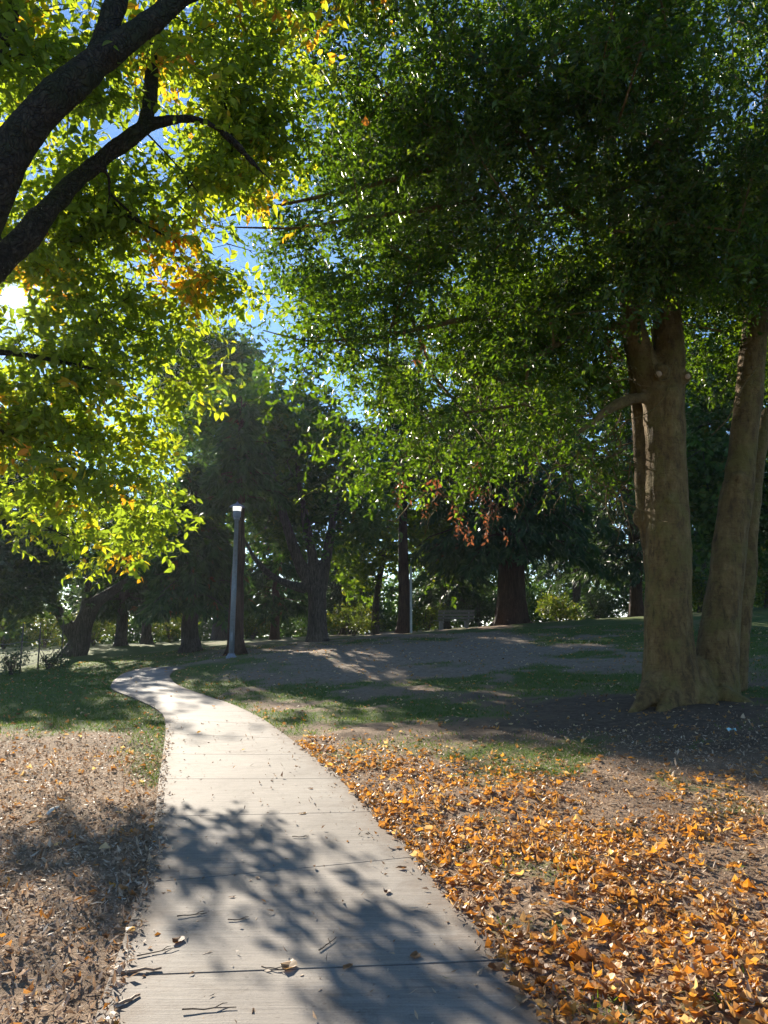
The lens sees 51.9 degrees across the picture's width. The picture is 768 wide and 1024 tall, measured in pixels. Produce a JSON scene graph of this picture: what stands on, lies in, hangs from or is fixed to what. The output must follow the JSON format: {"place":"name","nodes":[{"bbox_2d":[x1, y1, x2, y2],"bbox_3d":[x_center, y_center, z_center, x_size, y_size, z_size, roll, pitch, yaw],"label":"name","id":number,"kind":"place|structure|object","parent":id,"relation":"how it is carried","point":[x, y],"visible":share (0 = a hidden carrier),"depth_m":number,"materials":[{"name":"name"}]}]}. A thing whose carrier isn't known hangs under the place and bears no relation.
{"place":"outdoors","nodes":[
{"label":"outdoors","id":0,"kind":"place"},
{"bbox_2d":[95,667,551,1023],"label":"path","id":1,"kind":"structure","parent":0,"point":[373,920],"depth_m":4.40,"materials":[{"name":"concrete"}]},
{"bbox_2d":[113,993,140,1007],"bbox_3d":[-1.082,2.060,3.329,0.020,0.018,0.132,-6,-10,35],"label":"fallen twig","id":2,"kind":"object","parent":1,"relation":"on","point":[128,999],"visible":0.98,"depth_m":3.32,"materials":[{"name":"wood"}]},
{"bbox_2d":[120,967,161,974],"bbox_3d":[-1.113,2.098,3.615,0.182,0.020,0.023,2,-8,-15],"label":"twig","id":3,"kind":"object","parent":1,"relation":"on","point":[140,969],"visible":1,"depth_m":3.61,"materials":[{"name":"wood"}]},
{"bbox_2d":[137,946,178,955],"bbox_3d":[-1.102,2.128,3.831,0.200,0.009,0.040,4,-9,-28],"label":"fallen twig","id":4,"kind":"object","parent":1,"relation":"on","point":[157,951],"visible":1,"depth_m":3.81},
{"bbox_2d":[172,936,184,942],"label":"fallen leaf","id":5,"kind":"object","parent":1,"relation":"on","point":[176,939],"visible":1,"depth_m":3.95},
{"bbox_2d":[182,1003,235,1009],"bbox_3d":[-0.723,2.049,3.269,0.220,0.011,0.042,1,-8,-9],"label":"fallen twig","id":6,"kind":"object","parent":1,"relation":"on","point":[206,1008],"visible":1,"depth_m":3.25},
{"bbox_2d":[281,959,296,968],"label":"fallen leaf","id":7,"kind":"object","parent":1,"relation":"on","point":[291,963],"visible":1,"depth_m":3.66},
{"bbox_2d":[410,951,420,958],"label":"fallen leaf","id":8,"kind":"object","parent":1,"relation":"on","point":[415,954],"visible":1,"depth_m":3.76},
{"bbox_2d":[485,937,495,947],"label":"fallen leaf","id":9,"kind":"object","parent":1,"relation":"on","point":[488,943],"visible":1,"depth_m":3.81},
{"bbox_2d":[487,960,503,970],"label":"fallen leaf","id":10,"kind":"object","parent":1,"relation":"on","point":[497,966],"visible":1,"depth_m":3.63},
{"bbox_2d":[501,956,510,969],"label":"fallen leaf","id":11,"kind":"object","parent":1,"relation":"on","point":[506,961],"visible":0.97,"depth_m":3.62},
{"bbox_2d":[515,993,527,1002],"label":"fallen leaf","id":12,"kind":"object","parent":1,"relation":"on","point":[520,997],"visible":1,"depth_m":3.32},
{"bbox_2d":[0,607,767,1023],"bbox_3d":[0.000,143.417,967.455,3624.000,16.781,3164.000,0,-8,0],"label":"ground","id":13,"kind":"structure","parent":0,"point":[552,711],"depth_m":9.29,"materials":[{"name":"soil"}]},
{"bbox_2d":[0,606,31,648],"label":"shrub","id":14,"kind":"object","parent":13,"relation":"on","point":[2,628],"visible":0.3,"depth_m":43.38,"materials":[{"name":"green plant"}]},
{"bbox_2d":[0,646,32,675],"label":"shrub","id":15,"kind":"object","parent":13,"relation":"on","point":[11,668],"visible":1,"depth_m":26.98,"materials":[{"name":"green plant"}]},
{"bbox_2d":[6,619,63,672],"bbox_3d":[-12.819,4.944,28.774,0.365,2.049,2.891,-4,-9,27],"label":"wire fence","id":16,"kind":"object","parent":13,"relation":"on","point":[39,644],"visible":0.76,"depth_m":29.16,"materials":[{"name":"metal"}]},
{"bbox_2d":[18,611,66,647],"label":"shrub","id":17,"kind":"object","parent":13,"relation":"on","point":[49,635],"visible":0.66,"depth_m":44.25,"materials":[{"name":"green plant"}]},
{"bbox_2d":[31,644,72,669],"bbox_3d":[-12.288,5.479,28.947,1.342,1.230,1.445,0,-8,0],"label":"shrub","id":18,"kind":"object","parent":13,"relation":"on","point":[52,661],"visible":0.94,"depth_m":28.95,"materials":[{"name":"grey plant"}]},
{"bbox_2d":[0,448,139,639],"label":"dark chestnut tree","id":19,"kind":"object","parent":13,"relation":"on","point":[27,586],"visible":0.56,"depth_m":32.22,"materials":[{"name":"green plant"}]},
{"bbox_2d":[67,603,130,645],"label":"shrub","id":20,"kind":"object","parent":13,"relation":"on","point":[105,628],"visible":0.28,"depth_m":45.47,"materials":[{"name":"green plant"}]},
{"bbox_2d":[48,455,194,656],"bbox_3d":[-13.152,2.251,37.374,9.509,10.034,9.123,-8,-11,43],"label":"leaning tree","id":21,"kind":"object","parent":13,"relation":"on","point":[77,631],"visible":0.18,"depth_m":35.43,"materials":[{"name":"green plant"}]},
{"bbox_2d":[75,493,170,645],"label":"fir tree","id":22,"kind":"object","parent":13,"relation":"on","point":[123,603],"visible":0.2,"depth_m":41.15,"materials":[{"name":"green plant"}]},
{"bbox_2d":[106,488,171,643],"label":"fir tree","id":23,"kind":"object","parent":13,"relation":"on","point":[146,635],"visible":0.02,"depth_m":44.26,"materials":[{"name":"grey plant"}]},
{"bbox_2d":[152,613,200,642],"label":"shrub","id":24,"kind":"object","parent":13,"relation":"on","point":[169,633],"visible":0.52,"depth_m":46.33,"materials":[{"name":"green plant"}]},
{"bbox_2d":[122,463,258,653],"bbox_3d":[-7.283,1.756,29.939,4.998,7.531,4.796,0,-8,0],"label":"cedar tree","id":25,"kind":"object","parent":13,"relation":"on","point":[192,588],"visible":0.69,"depth_m":29.20,"materials":[{"name":"green plant"}]},
{"bbox_2d":[126,321,295,639],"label":"tall maple tree","id":26,"kind":"object","parent":13,"relation":"on","point":[243,348],"visible":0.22,"depth_m":50.30,"materials":[{"name":"green plant"}]},
{"bbox_2d":[226,501,244,657],"bbox_3d":[-4.546,2.034,23.950,0.477,4.795,0.477,1,-8,0],"label":"street lamp","id":27,"kind":"object","parent":13,"relation":"on","point":[237,507],"visible":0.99,"depth_m":23.89,"materials":[{"name":"metal"}]},
{"bbox_2d":[0,0,477,589],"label":"autumn tree","id":28,"kind":"object","parent":13,"relation":"on","point":[230,144],"visible":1,"depth_m":8.82,"materials":[{"name":"green plant"}]},
{"bbox_2d":[193,396,297,655],"bbox_3d":[-5.005,0.473,27.568,3.463,9.425,3.209,-6,-10,36],"label":"redwood tree","id":29,"kind":"object","parent":13,"relation":"on","point":[244,462],"visible":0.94,"depth_m":27.39,"materials":[{"name":"green plant"}]},
{"bbox_2d":[93,349,412,641],"bbox_3d":[-4.739,-0.604,32.946,11.879,12.556,10.944,0,-8,0],"label":"maple tree","id":30,"kind":"object","parent":13,"relation":"on","point":[316,507],"visible":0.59,"depth_m":32.42,"materials":[{"name":"green plant"}]},
{"bbox_2d":[244,611,283,638],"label":"shrub","id":31,"kind":"object","parent":13,"relation":"on","point":[250,627],"visible":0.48,"depth_m":49.42,"materials":[{"name":"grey plant"}]},
{"bbox_2d":[227,450,330,639],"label":"fir tree","id":32,"kind":"object","parent":13,"relation":"on","point":[276,602],"visible":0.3,"depth_m":42.94,"materials":[{"name":"green plant"}]},
{"bbox_2d":[307,545,386,634],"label":"shrub","id":33,"kind":"object","parent":13,"relation":"on","point":[335,595],"visible":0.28,"depth_m":48.76,"materials":[{"name":"green plant"}]},
{"bbox_2d":[326,601,384,635],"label":"shrub","id":34,"kind":"object","parent":13,"relation":"on","point":[364,625],"visible":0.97,"depth_m":41.40,"materials":[{"name":"green plant"}]},
{"bbox_2d":[0,531,767,647],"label":"wood","id":35,"kind":"object","parent":13,"relation":"on","point":[297,627],"visible":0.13,"depth_m":54.97,"materials":[{"name":"plant"}]},
{"bbox_2d":[0,624,767,1023],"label":"leaf litter","id":36,"kind":"object","parent":13,"relation":"on","point":[450,848],"visible":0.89,"depth_m":5.36,"materials":[{"name":"plant"}]},
{"bbox_2d":[537,1009,553,1016],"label":"fallen leaf","id":37,"kind":"object","parent":36,"relation":"on","point":[545,1011],"visible":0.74,"depth_m":3.19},
{"bbox_2d":[540,974,551,982],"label":"fallen leaf","id":38,"kind":"object","parent":36,"relation":"on","point":[545,978],"visible":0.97,"depth_m":3.50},
{"bbox_2d":[553,854,563,862],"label":"fallen leaf","id":39,"kind":"object","parent":36,"relation":"on","point":[559,859],"visible":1,"depth_m":5.04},
{"bbox_2d":[580,914,590,923],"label":"fallen leaf","id":40,"kind":"object","parent":36,"relation":"on","point":[585,919],"visible":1,"depth_m":4.06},
{"bbox_2d":[582,952,597,963],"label":"fallen leaf","id":41,"kind":"object","parent":36,"relation":"on","point":[591,957],"visible":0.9,"depth_m":3.62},
{"bbox_2d":[599,956,617,968],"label":"fallen leaf","id":42,"kind":"object","parent":36,"relation":"on","point":[608,962],"visible":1,"depth_m":3.53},
{"bbox_2d":[622,934,636,942],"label":"fallen leaf","id":43,"kind":"object","parent":36,"relation":"on","point":[633,937],"visible":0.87,"depth_m":3.85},
{"bbox_2d":[629,939,640,947],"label":"fallen leaf","id":44,"kind":"object","parent":36,"relation":"on","point":[634,944],"visible":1,"depth_m":3.75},
{"bbox_2d":[640,926,656,933],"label":"fallen leaf","id":45,"kind":"object","parent":36,"relation":"on","point":[649,930],"visible":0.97,"depth_m":3.94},
{"bbox_2d":[661,983,674,988],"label":"fallen leaf","id":46,"kind":"object","parent":36,"relation":"on","point":[665,985],"visible":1,"depth_m":3.34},
{"bbox_2d":[660,1010,679,1022],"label":"fallen leaf","id":47,"kind":"object","parent":36,"relation":"on","point":[667,1019],"visible":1,"depth_m":3.11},
{"bbox_2d":[670,958,681,971],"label":"fallen leaf","id":48,"kind":"object","parent":36,"relation":"on","point":[677,968],"visible":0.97,"depth_m":3.49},
{"bbox_2d":[681,962,694,973],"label":"fallen leaf","id":49,"kind":"object","parent":36,"relation":"on","point":[687,969],"visible":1,"depth_m":3.41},
{"bbox_2d":[694,989,713,997],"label":"fallen leaf","id":50,"kind":"object","parent":36,"relation":"on","point":[704,993],"visible":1,"depth_m":3.24,"materials":[{"name":"plant"}]},
{"bbox_2d":[703,1002,718,1012],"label":"fallen leaf","id":51,"kind":"object","parent":36,"relation":"on","point":[714,1008],"visible":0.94,"depth_m":3.18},
{"bbox_2d":[720,905,731,917],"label":"fallen leaf","id":52,"kind":"object","parent":36,"relation":"on","point":[726,910],"visible":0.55,"depth_m":4.26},
{"bbox_2d":[722,950,734,960],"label":"fallen leaf","id":53,"kind":"object","parent":36,"relation":"on","point":[725,955],"visible":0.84,"depth_m":3.63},
{"bbox_2d":[726,1001,748,1018],"bbox_3d":[1.407,1.981,3.129,0.098,0.046,0.054,0,-7,41],"label":"fallen leaf","id":54,"kind":"object","parent":36,"relation":"on","point":[735,1014],"visible":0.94,"depth_m":3.13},
{"bbox_2d":[740,954,761,961],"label":"fallen leaf","id":55,"kind":"object","parent":36,"relation":"on","point":[754,957],"visible":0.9,"depth_m":3.61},
{"label":"fallen leaf","id":56,"kind":"object","parent":36,"relation":"on","visible":0},
{"bbox_2d":[635,981,646,991],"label":"fallen leaf","id":57,"kind":"object","parent":56,"relation":"on","point":[638,988],"visible":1,"depth_m":3.35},
{"bbox_2d":[316,458,498,634],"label":"lime maple tree","id":58,"kind":"object","parent":13,"relation":"on","point":[359,571],"visible":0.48,"depth_m":41.32,"materials":[{"name":"green plant"}]},
{"bbox_2d":[355,353,463,633],"bbox_3d":[0.960,-0.974,36.245,5.116,13.395,4.782,-5,-10,33],"label":"redwood tree","id":59,"kind":"object","parent":13,"relation":"on","point":[403,624],"visible":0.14,"depth_m":35.87,"materials":[{"name":"green plant"}]},
{"bbox_2d":[410,566,411,632],"bbox_3d":[1.205,3.953,35.293,0.110,3.078,0.110,0,-8,0],"label":"steel post","id":60,"kind":"object","parent":13,"relation":"on","point":[410,599],"visible":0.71,"depth_m":35.25,"materials":[{"name":"metal"}]},
{"bbox_2d":[412,599,448,631],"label":"shrub","id":61,"kind":"object","parent":13,"relation":"on","point":[428,623],"visible":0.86,"depth_m":42.31,"materials":[{"name":"green plant"}]},
{"bbox_2d":[388,417,496,629],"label":"fir tree","id":62,"kind":"object","parent":13,"relation":"on","point":[433,595],"visible":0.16,"depth_m":45.83,"materials":[{"name":"green plant"}]},
{"bbox_2d":[434,610,474,629],"bbox_3d":[3.507,5.391,39.303,1.950,1.010,0.624,-4,-9,28],"label":"park bench","id":63,"kind":"object","parent":13,"relation":"on","point":[468,613],"visible":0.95,"depth_m":39.41,"materials":[{"name":"grey wood"}]},
{"bbox_2d":[451,588,496,626],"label":"shrub","id":64,"kind":"object","parent":13,"relation":"on","point":[491,603],"visible":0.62,"depth_m":44.47,"materials":[{"name":"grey plant"}]},
{"bbox_2d":[211,0,767,712],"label":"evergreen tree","id":65,"kind":"object","parent":13,"relation":"on","point":[673,244],"visible":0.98,"depth_m":11.17,"materials":[{"name":"green plant"}]},
{"bbox_2d":[493,923,508,929],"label":"fallen leaf","id":66,"kind":"object","parent":13,"relation":"on","point":[499,925],"visible":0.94,"depth_m":4.12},
{"bbox_2d":[483,917,498,927],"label":"fallen leaf","id":67,"kind":"object","parent":66,"relation":"on","point":[490,921],"visible":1,"depth_m":4.12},
{"bbox_2d":[408,253,624,625],"bbox_3d":[6.338,-4.106,39.094,10.979,19.590,10.413,0,-8,0],"label":"redwood tree","id":68,"kind":"object","parent":13,"relation":"on","point":[530,532],"visible":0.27,"depth_m":36.16,"materials":[{"name":"green plant"}]},
{"bbox_2d":[519,910,530,922],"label":"fallen leaf","id":69,"kind":"object","parent":13,"relation":"on","point":[523,917],"visible":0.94,"depth_m":4.15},
{"bbox_2d":[532,968,546,973],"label":"fallen leaf","id":70,"kind":"object","parent":13,"relation":"on","point":[540,970],"visible":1,"depth_m":3.58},
{"bbox_2d":[534,976,546,990],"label":"fallen leaf","id":71,"kind":"object","parent":13,"relation":"on","point":[537,979],"visible":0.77,"depth_m":3.49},
{"bbox_2d":[535,592,584,621],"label":"shrub","id":72,"kind":"object","parent":13,"relation":"on","point":[567,612],"visible":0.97,"depth_m":43.26,"materials":[{"name":"green plant"}]},
{"bbox_2d":[559,999,575,1012],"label":"fallen leaf","id":73,"kind":"object","parent":13,"relation":"on","point":[566,1005],"visible":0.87,"depth_m":3.21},
{"bbox_2d":[561,894,579,902],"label":"fallen leaf","id":74,"kind":"object","parent":13,"relation":"on","point":[568,898],"visible":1,"depth_m":4.35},
{"bbox_2d":[526,403,629,619],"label":"fir tree","id":75,"kind":"object","parent":13,"relation":"on","point":[547,569],"visible":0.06,"depth_m":51.39,"materials":[{"name":"green plant"}]},
{"bbox_2d":[574,987,583,1000],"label":"fallen leaf","id":76,"kind":"object","parent":13,"relation":"on","point":[578,995],"visible":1,"depth_m":3.33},
{"bbox_2d":[575,947,587,958],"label":"fallen leaf","id":77,"kind":"object","parent":13,"relation":"on","point":[581,952],"visible":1,"depth_m":3.64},
{"bbox_2d":[576,588,614,618],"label":"shrub","id":78,"kind":"object","parent":13,"relation":"on","point":[597,608],"visible":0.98,"depth_m":45.48,"materials":[{"name":"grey plant"}]},
{"bbox_2d":[597,989,613,997],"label":"fallen leaf","id":79,"kind":"object","parent":13,"relation":"on","point":[601,992],"visible":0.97,"depth_m":3.37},
{"bbox_2d":[611,939,626,952],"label":"fallen leaf","id":80,"kind":"object","parent":13,"relation":"on","point":[617,944],"visible":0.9,"depth_m":3.73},
{"bbox_2d":[611,932,621,942],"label":"fallen leaf","id":81,"kind":"object","parent":80,"relation":"on","point":[617,936],"visible":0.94,"depth_m":3.80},
{"bbox_2d":[614,892,625,904],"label":"fallen leaf","id":82,"kind":"object","parent":13,"relation":"on","point":[620,896],"visible":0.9,"depth_m":4.46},
{"bbox_2d":[614,927,626,932],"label":"fallen leaf","id":83,"kind":"object","parent":13,"relation":"on","point":[620,929],"visible":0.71,"depth_m":4.03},
{"bbox_2d":[595,913,612,928],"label":"fallen leaf","id":84,"kind":"object","parent":83,"relation":"on","point":[603,920],"visible":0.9,"depth_m":4.04,"materials":[{"name":"plant"}]},
{"bbox_2d":[614,975,629,990],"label":"fallen leaf","id":85,"kind":"object","parent":13,"relation":"on","point":[624,986],"visible":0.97,"depth_m":3.38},
{"bbox_2d":[545,345,709,616],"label":"redwood tree","id":86,"kind":"object","parent":13,"relation":"on","point":[632,568],"visible":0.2,"depth_m":41.24,"materials":[{"name":"green plant"}]},
{"bbox_2d":[634,987,652,1004],"bbox_3d":[1.074,2.018,3.273,0.056,0.069,0.090,4,-9,-27],"label":"fallen leaf","id":87,"kind":"object","parent":13,"relation":"on","point":[643,992],"visible":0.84,"depth_m":3.28,"materials":[{"name":"plant"}]},
{"bbox_2d":[625,978,635,991],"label":"fallen leaf","id":88,"kind":"object","parent":87,"relation":"on","point":[631,983],"visible":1,"depth_m":3.35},
{"bbox_2d":[654,958,662,969],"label":"fallen leaf","id":89,"kind":"object","parent":13,"relation":"on","point":[656,965],"visible":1,"depth_m":3.55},
{"bbox_2d":[658,938,675,947],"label":"fallen leaf","id":90,"kind":"object","parent":13,"relation":"on","point":[665,945],"visible":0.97,"depth_m":3.81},
{"bbox_2d":[661,1009,673,1023],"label":"fallen leaf","id":91,"kind":"object","parent":13,"relation":"on","point":[668,1012],"visible":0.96,"depth_m":3.12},
{"bbox_2d":[673,971,686,977],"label":"fallen leaf","id":92,"kind":"object","parent":13,"relation":"on","point":[679,974],"visible":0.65,"depth_m":3.44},
{"bbox_2d":[600,321,767,589],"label":"tree","id":93,"kind":"object","parent":13,"relation":"on","point":[705,466],"visible":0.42,"depth_m":26.39,"materials":[{"name":"green plant"}]},
{"bbox_2d":[680,937,694,944],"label":"fallen leaf","id":94,"kind":"object","parent":13,"relation":"on","point":[684,942],"visible":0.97,"depth_m":3.83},
{"bbox_2d":[688,995,698,1007],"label":"fallen leaf","id":95,"kind":"object","parent":13,"relation":"on","point":[695,1003],"visible":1,"depth_m":3.23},
{"bbox_2d":[689,1010,703,1019],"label":"fallen leaf","id":96,"kind":"object","parent":13,"relation":"on","point":[699,1015],"visible":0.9,"depth_m":3.12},
{"bbox_2d":[692,564,708,612],"bbox_3d":[15.495,3.678,37.900,2.275,2.587,1.610,2,-8,-13],"label":"shrub","id":97,"kind":"object","parent":13,"relation":"on","point":[696,588],"visible":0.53,"depth_m":37.68,"materials":[{"name":"green plant"}]},
{"bbox_2d":[685,382,724,612],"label":"fir tree","id":98,"kind":"object","parent":13,"relation":"on","point":[705,566],"visible":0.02,"depth_m":45.74,"materials":[{"name":"green plant"}]},
{"bbox_2d":[702,967,716,979],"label":"fallen leaf","id":99,"kind":"object","parent":13,"relation":"on","point":[709,975],"visible":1,"depth_m":3.40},
{"bbox_2d":[704,945,719,954],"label":"fallen leaf","id":100,"kind":"object","parent":13,"relation":"on","point":[713,949],"visible":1,"depth_m":3.69,"materials":[{"name":"plant"}]},
{"bbox_2d":[719,989,738,1000],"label":"fallen leaf","id":101,"kind":"object","parent":13,"relation":"on","point":[729,996],"visible":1,"depth_m":3.24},
{"bbox_2d":[743,878,756,888],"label":"fallen leaf","id":102,"kind":"object","parent":13,"relation":"on","point":[750,884],"visible":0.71,"depth_m":4.62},
{"bbox_2d":[754,550,767,607],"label":"shrub","id":103,"kind":"object","parent":13,"relation":"on","point":[762,584],"visible":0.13,"depth_m":35.27,"materials":[{"name":"green plant"}]},
{"label":"fallen leaf","id":104,"kind":"object","parent":13,"relation":"on","visible":0},
{"bbox_2d":[676,975,695,983],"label":"fallen leaf","id":105,"kind":"object","parent":104,"relation":"on","point":[691,978],"visible":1,"depth_m":3.34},
{"bbox_2d":[0,624,767,1023],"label":"grass","id":106,"kind":"structure","parent":0,"point":[108,706],"depth_m":14.68,"materials":[{"name":"plant"}]},
{"bbox_2d":[0,0,767,626],"label":"sky","id":107,"kind":"structure","parent":0,"point":[112,130],"materials":[{"name":"blue"}]},
{"bbox_2d":[509,979,524,989],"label":"fallen leaf","id":108,"kind":"object","parent":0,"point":[516,983],"visible":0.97,"depth_m":3.40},
{"label":"fallen leaf","id":109,"kind":"object","parent":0,"visible":0},
{"bbox_2d":[520,954,532,965],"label":"fallen leaf","id":110,"kind":"object","parent":109,"relation":"on","point":[529,960],"visible":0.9,"depth_m":3.69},
{"label":"fallen leaf","id":111,"kind":"object","parent":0,"visible":0},
{"bbox_2d":[519,984,536,991],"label":"fallen leaf","id":112,"kind":"object","parent":111,"relation":"on","point":[528,988],"visible":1,"depth_m":3.39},
{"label":"fallen leaf","id":113,"kind":"object","parent":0,"visible":0},
{"bbox_2d":[567,941,578,952],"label":"fallen leaf","id":114,"kind":"object","parent":113,"relation":"on","point":[572,946],"visible":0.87,"depth_m":3.77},
{"label":"fallen leaf","id":115,"kind":"object","parent":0,"visible":0},
{"bbox_2d":[743,988,767,1002],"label":"fallen leaf","id":116,"kind":"object","parent":115,"relation":"on","point":[750,996],"visible":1,"depth_m":3.25,"materials":[{"name":"plant"}]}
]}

